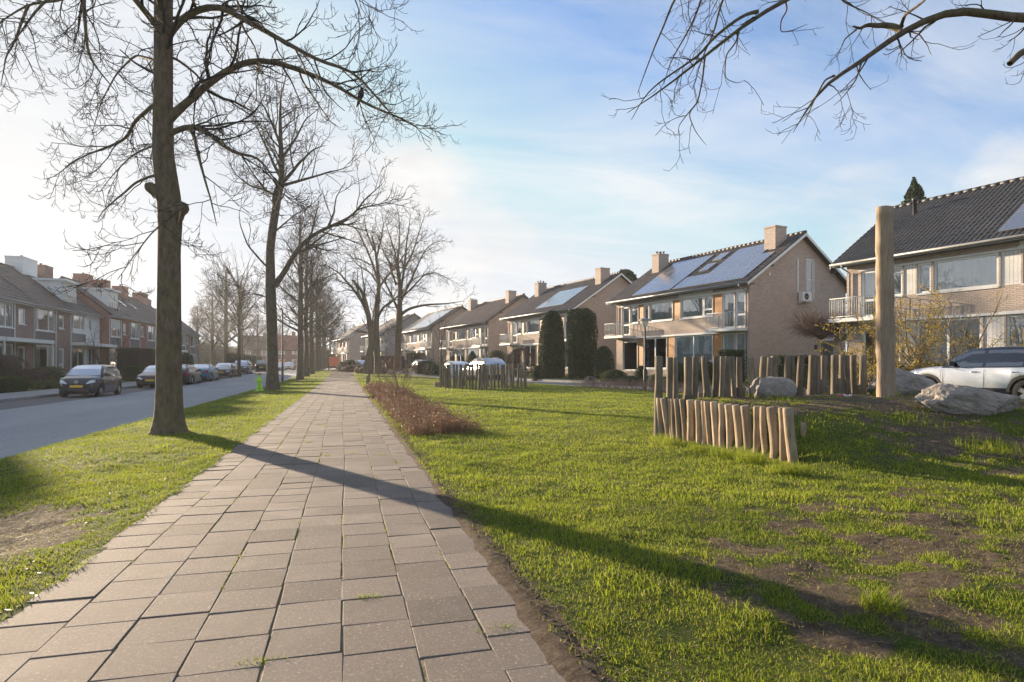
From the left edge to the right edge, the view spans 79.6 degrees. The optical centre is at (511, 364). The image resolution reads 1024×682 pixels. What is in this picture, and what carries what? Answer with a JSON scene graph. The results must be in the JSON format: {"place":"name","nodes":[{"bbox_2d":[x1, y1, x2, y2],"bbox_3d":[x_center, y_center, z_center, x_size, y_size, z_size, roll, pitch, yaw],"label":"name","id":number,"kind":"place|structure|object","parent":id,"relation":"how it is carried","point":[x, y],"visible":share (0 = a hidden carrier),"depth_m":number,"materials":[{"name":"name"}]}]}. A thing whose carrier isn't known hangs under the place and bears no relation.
{"place":"outdoors","nodes":[
{"label":"outdoors","id":0,"kind":"place"},
{"bbox_2d":[0,370,254,398],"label":"pavement","id":1,"kind":"structure","parent":0,"point":[26,393],"depth_m":30.47,"materials":[{"name":"grey concrete"}]},
{"bbox_2d":[0,370,295,458],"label":"road","id":2,"kind":"structure","parent":0,"point":[26,429],"depth_m":18.92,"materials":[{"name":"grey asphalt"}]},
{"bbox_2d":[0,369,565,681],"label":"path","id":3,"kind":"structure","parent":0,"point":[305,639],"depth_m":3.27,"materials":[{"name":"concrete"}]},
{"bbox_2d":[0,367,1023,681],"bbox_3d":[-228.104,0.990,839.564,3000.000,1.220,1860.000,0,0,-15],"label":"ground","id":4,"kind":"structure","parent":0,"point":[826,633],"depth_m":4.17,"materials":[{"name":"green plant"}]},
{"bbox_2d":[0,375,29,392],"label":"hedge","id":5,"kind":"object","parent":4,"relation":"on","point":[9,384],"visible":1,"depth_m":31.27,"materials":[{"name":"green plant"}]},
{"bbox_2d":[0,354,32,380],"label":"shrub","id":6,"kind":"object","parent":4,"relation":"on","point":[10,365],"visible":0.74,"depth_m":34.31,"materials":[{"name":"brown plant"}]},
{"bbox_2d":[0,276,54,368],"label":"terraced house","id":7,"kind":"structure","parent":4,"relation":"on","point":[16,316],"depth_m":44.86,"materials":[{"name":"brown brick"}]},
{"bbox_2d":[0,301,14,328],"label":"window","id":8,"kind":"structure","parent":7,"relation":"in","point":[6,309],"depth_m":43.56,"materials":[{"name":"clear glass"}]},
{"bbox_2d":[0,262,76,372],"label":"terraced house","id":9,"kind":"structure","parent":4,"relation":"on","point":[57,331],"depth_m":50.45,"materials":[{"name":"brown brick"}]},
{"bbox_2d":[36,345,51,367],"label":"window","id":10,"kind":"structure","parent":9,"relation":"in","point":[49,348],"depth_m":49.43,"materials":[{"name":"white paint"}]},
{"bbox_2d":[36,307,55,332],"bbox_3d":[-37.187,-3.525,48.916,0.222,1.821,3.559,0,0,-15],"label":"window","id":11,"kind":"structure","parent":9,"relation":"in","point":[50,313],"depth_m":49.97,"materials":[{"name":"clear glass"}]},
{"bbox_2d":[23,368,57,382],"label":"shrub","id":12,"kind":"object","parent":4,"relation":"on","point":[39,374],"visible":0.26,"depth_m":36.27,"materials":[{"name":"brown plant"}]},
{"bbox_2d":[26,380,58,388],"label":"hedge","id":13,"kind":"object","parent":4,"relation":"on","point":[40,384],"visible":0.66,"depth_m":34.93,"materials":[{"name":"green plant"}]},
{"bbox_2d":[36,366,68,380],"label":"shrub","id":14,"kind":"object","parent":4,"relation":"on","point":[56,371],"visible":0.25,"depth_m":37.90,"materials":[{"name":"green plant"}]},
{"bbox_2d":[4,255,117,368],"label":"terraced house","id":15,"kind":"structure","parent":4,"relation":"on","point":[86,314],"depth_m":54.73,"materials":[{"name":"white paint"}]},
{"bbox_2d":[73,347,83,367],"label":"window","id":16,"kind":"structure","parent":15,"relation":"in","point":[78,357],"depth_m":55.25,"materials":[{"name":"glass"}]},
{"bbox_2d":[73,314,84,330],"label":"window","id":17,"kind":"structure","parent":15,"relation":"in","point":[78,321],"depth_m":55.33,"materials":[{"name":"clear glass"}]},
{"bbox_2d":[60,272,134,366],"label":"terraced house","id":18,"kind":"structure","parent":4,"relation":"on","point":[105,304],"depth_m":61.49,"materials":[{"name":"red brick"}]},
{"bbox_2d":[111,319,120,337],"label":"window","id":19,"kind":"structure","parent":18,"relation":"in","point":[115,328],"depth_m":61.94,"materials":[{"name":"glass"}]},
{"bbox_2d":[77,324,136,365],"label":"tree","id":20,"kind":"object","parent":4,"relation":"on","point":[98,359],"visible":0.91,"depth_m":47.49,"materials":[{"name":"brown plant"}]},
{"bbox_2d":[93,279,150,348],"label":"terraced house","id":21,"kind":"structure","parent":4,"relation":"on","point":[138,326],"depth_m":68.39,"materials":[{"name":"red brick"}]},
{"bbox_2d":[0,371,260,401],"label":"kerb","id":22,"kind":"structure","parent":4,"relation":"on","point":[32,397],"depth_m":27.24,"materials":[{"name":"concrete"}]},
{"bbox_2d":[112,284,155,348],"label":"terraced house","id":23,"kind":"structure","parent":4,"relation":"on","point":[151,331],"depth_m":73.53,"materials":[{"name":"red brick"}]},
{"bbox_2d":[121,365,147,381],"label":"hedge","id":24,"kind":"object","parent":4,"relation":"on","point":[130,373],"visible":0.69,"depth_m":49.20,"materials":[{"name":"green plant"}]},
{"bbox_2d":[115,347,155,375],"bbox_3d":[-34.570,-0.233,57.029,1.834,2.658,7.192,0,0,-15],"label":"hedge","id":25,"kind":"object","parent":4,"relation":"on","point":[132,356],"visible":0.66,"depth_m":53.89,"materials":[{"name":"brown plant"}]},
{"bbox_2d":[128,291,155,317],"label":"terraced house","id":26,"kind":"structure","parent":4,"relation":"on","point":[140,301],"depth_m":80.36,"materials":[{"name":"red brick"}]},
{"bbox_2d":[0,369,295,409],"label":"parking strip","id":27,"kind":"object","parent":4,"relation":"on","point":[24,403],"visible":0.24,"depth_m":27.26,"materials":[{"name":"brick"}]},
{"bbox_2d":[59,365,121,396],"bbox_3d":[-20.247,0.743,29.632,1.978,1.506,3.584,0,0,-15],"label":"parked car","id":28,"kind":"object","parent":27,"relation":"on","point":[98,380],"visible":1,"depth_m":28.71,"materials":[{"name":"grey metal"}]},
{"bbox_2d":[136,365,154,387],"bbox_3d":[-23.526,0.752,41.049,2.111,1.486,4.294,0,0,-15],"label":"parked car","id":29,"kind":"object","parent":27,"relation":"on","point":[146,376],"visible":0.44,"depth_m":39.08,"materials":[{"name":"grey metal"}]},
{"bbox_2d":[182,364,201,383],"bbox_3d":[-25.146,0.700,47.110,2.158,1.527,4.744,0,0,-15],"label":"parked car","id":30,"kind":"object","parent":27,"relation":"on","point":[192,373],"visible":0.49,"depth_m":45.91,"materials":[{"name":"grey metal"}]},
{"bbox_2d":[194,364,218,380],"bbox_3d":[-26.948,0.661,53.740,2.158,1.446,4.694,0,0,-15],"label":"parked car","id":31,"kind":"object","parent":27,"relation":"on","point":[210,372],"visible":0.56,"depth_m":52.60,"materials":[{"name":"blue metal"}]},
{"bbox_2d":[214,363,236,376],"bbox_3d":[-29.307,0.524,62.805,2.158,1.446,4.694,0,0,-15],"label":"parked car","id":32,"kind":"object","parent":27,"relation":"on","point":[227,369],"visible":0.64,"depth_m":61.88,"materials":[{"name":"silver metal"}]},
{"bbox_2d":[155,308,192,354],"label":"terraced house","id":33,"kind":"structure","parent":4,"relation":"on","point":[186,333],"depth_m":94.68,"materials":[{"name":"brown brick"}]},
{"bbox_2d":[181,320,201,363],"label":"terraced house","id":34,"kind":"structure","parent":4,"relation":"on","point":[194,344],"depth_m":100.40,"materials":[{"name":"brown brick"}]},
{"bbox_2d":[188,299,214,350],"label":"background tree","id":35,"kind":"object","parent":4,"relation":"on","point":[195,322],"visible":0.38,"depth_m":149.82,"materials":[{"name":"brown plant"}]},
{"bbox_2d":[188,284,237,365],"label":"background tree","id":36,"kind":"object","parent":4,"relation":"on","point":[213,345],"visible":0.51,"depth_m":127.65,"materials":[{"name":"brown plant"}]},
{"bbox_2d":[199,341,236,363],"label":"thicket","id":37,"kind":"object","parent":4,"relation":"on","point":[204,354],"visible":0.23,"depth_m":178.93,"materials":[{"name":"plant"}]},
{"bbox_2d":[186,260,259,362],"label":"background tree","id":38,"kind":"object","parent":4,"relation":"on","point":[225,342],"visible":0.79,"depth_m":107.50,"materials":[{"name":"brown plant"}]},
{"bbox_2d":[195,235,264,376],"bbox_3d":[-28.862,-6.208,63.643,8.033,15.214,3.715,0,0,-15],"label":"pollarded tree","id":39,"kind":"object","parent":4,"relation":"on","point":[239,309],"visible":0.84,"depth_m":63.88,"materials":[{"name":"brown plant"}]},
{"bbox_2d":[0,0,466,435],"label":"roadside tree","id":40,"kind":"object","parent":4,"relation":"on","point":[172,210],"visible":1,"depth_m":11.18,"materials":[{"name":"brown plant"}]},
{"bbox_2d":[208,273,265,353],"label":"background tree","id":41,"kind":"object","parent":4,"relation":"on","point":[248,338],"visible":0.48,"depth_m":121.97,"materials":[{"name":"brown plant"}]},
{"bbox_2d":[225,353,261,363],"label":"hedge","id":42,"kind":"object","parent":4,"relation":"on","point":[231,357],"visible":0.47,"depth_m":112.45,"materials":[{"name":"green plant"}]},
{"bbox_2d":[243,311,266,355],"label":"background tree","id":43,"kind":"object","parent":4,"relation":"on","point":[257,349],"visible":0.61,"depth_m":149.72,"materials":[{"name":"brown plant"}]},
{"bbox_2d":[243,332,266,359],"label":"detached house","id":44,"kind":"structure","parent":4,"relation":"on","point":[263,352],"depth_m":168.06,"materials":[{"name":"brown brick"}]},
{"bbox_2d":[278,331,314,367],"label":"detached house","id":45,"kind":"structure","parent":4,"relation":"on","point":[290,353],"depth_m":150.05,"materials":[{"name":"red brick"}]},
{"bbox_2d":[238,197,358,379],"bbox_3d":[-17.091,-6.226,49.969,9.616,15.032,7.504,0,0,-15],"label":"roadside tree","id":46,"kind":"object","parent":4,"relation":"on","point":[300,351],"visible":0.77,"depth_m":49.85,"materials":[{"name":"brown plant"}]},
{"bbox_2d":[258,225,356,376],"bbox_3d":[-19.834,-6.373,58.864,8.211,15.087,7.742,0,0,44],"label":"roadside tree","id":47,"kind":"object","parent":4,"relation":"on","point":[306,349],"visible":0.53,"depth_m":58.81,"materials":[{"name":"brown plant"}]},
{"bbox_2d":[203,49,421,389],"bbox_3d":[-9.956,-6.747,27.953,10.896,15.820,8.102,0,0,6],"label":"roadside tree","id":48,"kind":"object","parent":4,"relation":"on","point":[272,282],"visible":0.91,"depth_m":28.57,"materials":[{"name":"brown plant"}]},
{"bbox_2d":[283,253,348,370],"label":"roadside tree","id":49,"kind":"object","parent":4,"relation":"on","point":[316,368],"visible":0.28,"depth_m":78.85,"materials":[{"name":"brown plant"}]},
{"bbox_2d":[277,238,358,373],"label":"roadside tree","id":50,"kind":"object","parent":4,"relation":"on","point":[311,355],"visible":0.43,"depth_m":65.81,"materials":[{"name":"brown plant"}]},
{"bbox_2d":[294,277,341,369],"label":"roadside tree","id":51,"kind":"object","parent":4,"relation":"on","point":[320,362],"visible":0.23,"depth_m":90.80,"materials":[{"name":"brown plant"}]},
{"bbox_2d":[296,283,346,368],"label":"roadside tree","id":52,"kind":"object","parent":4,"relation":"on","point":[323,358],"visible":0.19,"depth_m":103.87,"materials":[{"name":"brown plant"}]},
{"bbox_2d":[331,324,367,367],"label":"semi detached house","id":53,"kind":"structure","parent":4,"relation":"on","point":[349,349],"depth_m":122.83,"materials":[{"name":"brick"}]},
{"bbox_2d":[312,190,435,373],"bbox_3d":[-13.487,-7.803,58.242,12.550,17.444,7.067,0,0,-5],"label":"park tree","id":54,"kind":"object","parent":4,"relation":"on","point":[372,326],"visible":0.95,"depth_m":57.92,"materials":[{"name":"brown plant"}]},
{"bbox_2d":[360,313,420,355],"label":"semi detached house","id":55,"kind":"structure","parent":4,"relation":"on","point":[409,319],"depth_m":104.08,"materials":[{"name":"brown brick"}]},
{"bbox_2d":[371,347,431,390],"bbox_3d":[-4.146,0.264,23.559,2.123,1.914,2.102,0,0,3],"label":"rose shrub","id":56,"kind":"object","parent":4,"relation":"on","point":[407,373],"visible":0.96,"depth_m":23.48,"materials":[{"name":"brown plant"}]},
{"bbox_2d":[363,193,477,370],"bbox_3d":[-9.210,-8.526,61.393,11.108,18.298,8.688,0,0,-15],"label":"park tree","id":57,"kind":"object","parent":4,"relation":"on","point":[398,328],"visible":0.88,"depth_m":61.65,"materials":[{"name":"brown plant"}]},
{"bbox_2d":[362,380,496,436],"bbox_3d":[-3.948,0.957,20.722,2.015,0.581,22.087,0,0,-15],"label":"ground cover","id":58,"kind":"object","parent":4,"relation":"on","point":[418,411],"visible":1,"depth_m":13.24,"materials":[{"name":"brown plant"}]},
{"bbox_2d":[401,305,466,366],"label":"semi detached house","id":59,"kind":"structure","parent":4,"relation":"on","point":[421,333],"depth_m":88.23,"materials":[{"name":"brick"}]},
{"bbox_2d":[440,290,527,363],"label":"semi detached house","id":60,"kind":"structure","parent":4,"relation":"on","point":[477,328],"depth_m":73.59,"materials":[{"name":"brick"}]},
{"bbox_2d":[442,363,526,388],"bbox_3d":[-1.387,0.778,31.821,4.478,1.742,3.953,0,0,-15],"label":"palisade","id":61,"kind":"object","parent":4,"relation":"on","point":[482,375],"visible":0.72,"depth_m":30.17,"materials":[{"name":"grey wood"}]},
{"bbox_2d":[5,394,1022,680],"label":"dead leaves","id":62,"kind":"object","parent":4,"relation":"on","point":[521,566],"visible":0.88,"depth_m":3.38,"materials":[{"name":"brown plant"}]},
{"bbox_2d":[507,347,533,377],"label":"shrub","id":63,"kind":"object","parent":4,"relation":"on","point":[510,360],"visible":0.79,"depth_m":49.59,"materials":[{"name":"brown plant"}]},
{"bbox_2d":[538,310,565,378],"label":"conifer","id":64,"kind":"object","parent":4,"relation":"on","point":[552,356],"visible":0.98,"depth_m":48.24,"materials":[{"name":"green plant"}]},
{"bbox_2d":[499,267,632,373],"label":"semi detached house","id":65,"kind":"structure","parent":4,"relation":"on","point":[599,290],"depth_m":57.33,"materials":[{"name":"brick"}]},
{"bbox_2d":[527,319,538,333],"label":"window","id":66,"kind":"structure","parent":65,"relation":"in","point":[532,325],"depth_m":60.05,"materials":[{"name":"glass"}]},
{"bbox_2d":[565,306,598,378],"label":"conifer","id":67,"kind":"object","parent":4,"relation":"on","point":[582,346],"visible":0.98,"depth_m":44.91,"materials":[{"name":"green plant"}]},
{"bbox_2d":[593,345,614,378],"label":"shrub","id":68,"kind":"object","parent":4,"relation":"on","point":[603,360],"visible":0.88,"depth_m":43.60,"materials":[{"name":"green plant"}]},
{"bbox_2d":[599,369,627,381],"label":"shrub","id":69,"kind":"object","parent":4,"relation":"on","point":[613,374],"visible":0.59,"depth_m":38.57,"materials":[{"name":"green plant"}]},
{"bbox_2d":[639,318,650,389],"bbox_3d":[5.990,-0.343,27.700,0.540,3.550,0.540,0,0,-15],"label":"street lamp","id":70,"kind":"object","parent":4,"relation":"on","point":[644,321],"visible":0.92,"depth_m":27.66,"materials":[{"name":"metal"}]},
{"bbox_2d":[571,376,748,395],"bbox_3d":[5.975,0.846,26.557,1.648,0.644,11.468,0,0,-27],"label":"bare hedge","id":71,"kind":"object","parent":4,"relation":"on","point":[592,383],"visible":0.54,"depth_m":27.99,"materials":[{"name":"brown plant"}]},
{"bbox_2d":[604,225,846,378],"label":"semi detached house","id":72,"kind":"structure","parent":4,"relation":"on","point":[744,297],"depth_m":39.33,"materials":[{"name":"brick"}]},
{"bbox_2d":[623,306,629,334],"bbox_3d":[8.770,-3.330,46.917,0.122,2.176,0.916,0,0,-27],"label":"balcony door","id":73,"kind":"structure","parent":72,"relation":"in","point":[626,310],"depth_m":47.01,"materials":[{"name":"white paint"}]},
{"bbox_2d":[622,341,636,370],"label":"window","id":74,"kind":"structure","parent":72,"relation":"in","point":[629,347],"depth_m":46.54,"materials":[{"name":"black glass"}]},
{"bbox_2d":[646,337,666,369],"bbox_3d":[10.207,-0.792,43.919,0.170,2.291,2.556,0,0,-27],"label":"window","id":75,"kind":"structure","parent":72,"relation":"in","point":[654,346],"depth_m":44.05,"materials":[{"name":"glass"}]},
{"bbox_2d":[649,301,672,322],"bbox_3d":[10.525,-3.723,43.351,0.222,1.391,2.456,0,0,-27],"label":"window","id":76,"kind":"structure","parent":72,"relation":"in","point":[660,311],"depth_m":43.46,"materials":[{"name":"grey glass"}]},
{"bbox_2d":[675,334,711,366],"bbox_3d":[12.004,-0.830,40.544,0.104,2.216,3.446,0,0,-27],"label":"window","id":77,"kind":"structure","parent":72,"relation":"in","point":[698,346],"depth_m":40.52,"materials":[{"name":"grey glass"}]},
{"bbox_2d":[680,295,712,319],"bbox_3d":[12.091,-3.723,40.277,0.222,1.391,2.956,0,0,-27],"label":"window","id":78,"kind":"structure","parent":72,"relation":"in","point":[697,307],"depth_m":40.42,"materials":[{"name":"grey glass"}]},
{"bbox_2d":[723,292,733,327],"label":"window","id":79,"kind":"structure","parent":72,"relation":"in","point":[725,296],"depth_m":38.19,"materials":[{"name":"glass"}]},
{"bbox_2d":[723,333,733,350],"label":"window","id":80,"kind":"structure","parent":72,"relation":"in","point":[728,338],"depth_m":37.97,"materials":[{"name":"grey glass"}]},
{"bbox_2d":[735,291,744,327],"bbox_3d":[13.813,-3.330,37.018,0.122,2.176,0.816,0,0,-27],"label":"balcony door","id":81,"kind":"structure","parent":72,"relation":"in","point":[739,296],"depth_m":37.13,"materials":[{"name":"white paint"}]},
{"bbox_2d":[735,332,744,350],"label":"window","id":82,"kind":"structure","parent":72,"relation":"in","point":[739,337],"depth_m":37.13,"materials":[{"name":"glass"}]},
{"bbox_2d":[656,398,805,463],"bbox_3d":[3.108,1.082,8.729,0.665,1.134,2.830,0,0,-21],"label":"palisade","id":83,"kind":"object","parent":4,"relation":"on","point":[724,426],"visible":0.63,"depth_m":8.55,"materials":[{"name":"brown wood"}]},
{"bbox_2d":[717,349,747,381],"bbox_3d":[11.847,0.104,33.149,1.406,1.927,0.992,0,0,-13],"label":"hedge","id":84,"kind":"object","parent":4,"relation":"on","point":[735,353],"visible":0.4,"depth_m":32.89,"materials":[{"name":"green plant"}]},
{"bbox_2d":[654,355,866,436],"bbox_3d":[4.670,0.718,11.530,5.697,1.836,0.701,0,0,-29],"label":"palisade","id":85,"kind":"object","parent":4,"relation":"on","point":[730,384],"visible":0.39,"depth_m":11.74,"materials":[{"name":"brown wood"}]},
{"bbox_2d":[749,376,796,398],"bbox_3d":[4.634,0.427,10.889,0.735,0.442,0.560,0,0,0],"label":"boulder","id":86,"kind":"object","parent":4,"relation":"on","point":[767,387],"visible":0.77,"depth_m":10.70,"materials":[{"name":"stone"}]},
{"bbox_2d":[601,0,1023,170],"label":"overhanging tree","id":87,"kind":"object","parent":4,"relation":"on","point":[999,15],"visible":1,"depth_m":7.95,"materials":[{"name":"brown plant"}]},
{"bbox_2d":[786,305,852,355],"bbox_3d":[15.600,-1.036,31.073,3.340,4.037,3.599,0,0,15],"label":"tree","id":88,"kind":"object","parent":4,"relation":"on","point":[809,328],"visible":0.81,"depth_m":30.62,"materials":[{"name":"brown plant"}]},
{"bbox_2d":[778,363,942,388],"bbox_3d":[15.056,0.512,24.838,0.943,1.246,10.734,0,0,-27],"label":"hedge","id":89,"kind":"object","parent":4,"relation":"on","point":[781,374],"visible":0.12,"depth_m":27.66,"materials":[{"name":"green plant"}]},
{"bbox_2d":[814,314,940,391],"bbox_3d":[13.161,-0.359,22.717,2.935,3.299,5.842,0,0,-2],"label":"flowering shrub","id":90,"kind":"object","parent":4,"relation":"on","point":[873,366],"visible":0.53,"depth_m":23.09,"materials":[{"name":"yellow plant"}]},
{"bbox_2d":[875,205,895,396],"bbox_3d":[6.843,-0.956,11.302,0.360,3.882,0.313,0,0,-15],"label":"wooden pole","id":91,"kind":"object","parent":4,"relation":"on","point":[885,334],"visible":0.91,"depth_m":11.18,"materials":[{"name":"brown wood"}]},
{"bbox_2d":[846,177,925,307],"bbox_3d":[32.848,-7.218,50.246,10.021,16.198,10.192,0,0,-15],"label":"conifer tree","id":92,"kind":"object","parent":4,"relation":"on","point":[915,189],"visible":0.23,"depth_m":49.62,"materials":[{"name":"green plant"}]},
{"bbox_2d":[867,368,935,395],"bbox_3d":[7.599,0.376,12.027,1.266,0.634,0.747,0,0,0],"label":"boulder","id":93,"kind":"object","parent":4,"relation":"on","point":[910,383],"visible":0.41,"depth_m":11.70,"materials":[{"name":"stone"}]},
{"bbox_2d":[848,293,960,370],"bbox_3d":[14.565,-0.778,23.052,3.398,4.133,5.102,0,0,42],"label":"flowering shrub","id":94,"kind":"object","parent":4,"relation":"on","point":[910,368],"visible":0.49,"depth_m":22.35,"materials":[{"name":"yellow plant"}]},
{"bbox_2d":[829,176,1023,365],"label":"semi detached house","id":95,"kind":"structure","parent":4,"relation":"on","point":[969,243],"depth_m":26.21,"materials":[{"name":"brick"}]},
{"bbox_2d":[862,270,875,316],"bbox_3d":[16.866,-3.330,28.820,0.121,2.176,0.916,0,0,-27],"label":"balcony door","id":96,"kind":"structure","parent":95,"relation":"in","point":[868,277],"depth_m":29.02,"materials":[{"name":"white paint"}]},
{"bbox_2d":[863,325,899,365],"bbox_3d":[17.023,-0.632,28.345,0.170,2.271,1.806,0,0,-27],"label":"window","id":97,"kind":"structure","parent":95,"relation":"in","point":[865,335],"depth_m":28.90,"materials":[{"name":"glass"}]},
{"bbox_2d":[894,266,902,297],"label":"window","id":98,"kind":"structure","parent":95,"relation":"in","point":[897,270],"depth_m":27.75,"materials":[{"name":"clear glass"}]},
{"bbox_2d":[916,262,930,295],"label":"window","id":99,"kind":"structure","parent":95,"relation":"in","point":[924,269],"depth_m":26.73,"materials":[{"name":"clear glass"}]},
{"bbox_2d":[917,317,980,365],"bbox_3d":[18.306,-0.792,25.823,0.170,2.291,2.556,0,0,-27],"label":"window","id":100,"kind":"structure","parent":95,"relation":"in","point":[974,325],"depth_m":25.73,"materials":[{"name":"glass"}]},
{"bbox_2d":[932,253,998,293],"bbox_3d":[18.624,-3.723,25.256,0.222,1.391,2.456,0,0,-27],"label":"window","id":101,"kind":"structure","parent":95,"relation":"in","point":[978,272],"depth_m":25.25,"materials":[{"name":"clear glass"}]},
{"bbox_2d":[1007,314,1023,345],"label":"window","id":102,"kind":"structure","parent":95,"relation":"in","point":[1016,321],"depth_m":23.79,"materials":[{"name":"glass"}]},
{"bbox_2d":[859,281,1023,371],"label":"flowering shrub","id":103,"kind":"object","parent":4,"relation":"on","point":[969,338],"visible":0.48,"depth_m":21.89,"materials":[{"name":"yellow plant"}]},
{"bbox_2d":[914,383,1020,415],"bbox_3d":[6.695,0.514,8.981,1.447,0.508,0.739,0,0,3],"label":"boulder","id":104,"kind":"object","parent":4,"relation":"on","point":[950,398],"visible":0.81,"depth_m":8.73,"materials":[{"name":"stone"}]},
{"bbox_2d":[0,0,1023,351],"label":"sky","id":105,"kind":"structure","parent":0,"point":[539,181],"materials":[{"name":"blue"}]},
{"bbox_2d":[332,369,748,394],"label":"street","id":106,"kind":"structure","parent":0,"point":[543,382],"depth_m":41.58,"materials":[{"name":"grey asphalt"}]},
{"bbox_2d":[467,357,506,380],"bbox_3d":[-1.980,0.346,43.500,2.196,1.707,4.494,0,0,-27],"label":"parked car","id":107,"kind":"object","parent":106,"relation":"on","point":[486,361],"visible":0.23,"depth_m":42.05,"materials":[{"name":"white metal"}]},
{"bbox_2d":[909,346,1023,399],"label":"parked car","id":108,"kind":"object","parent":106,"relation":"on","point":[998,369],"visible":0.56,"depth_m":17.97,"materials":[{"name":"silver metal"}]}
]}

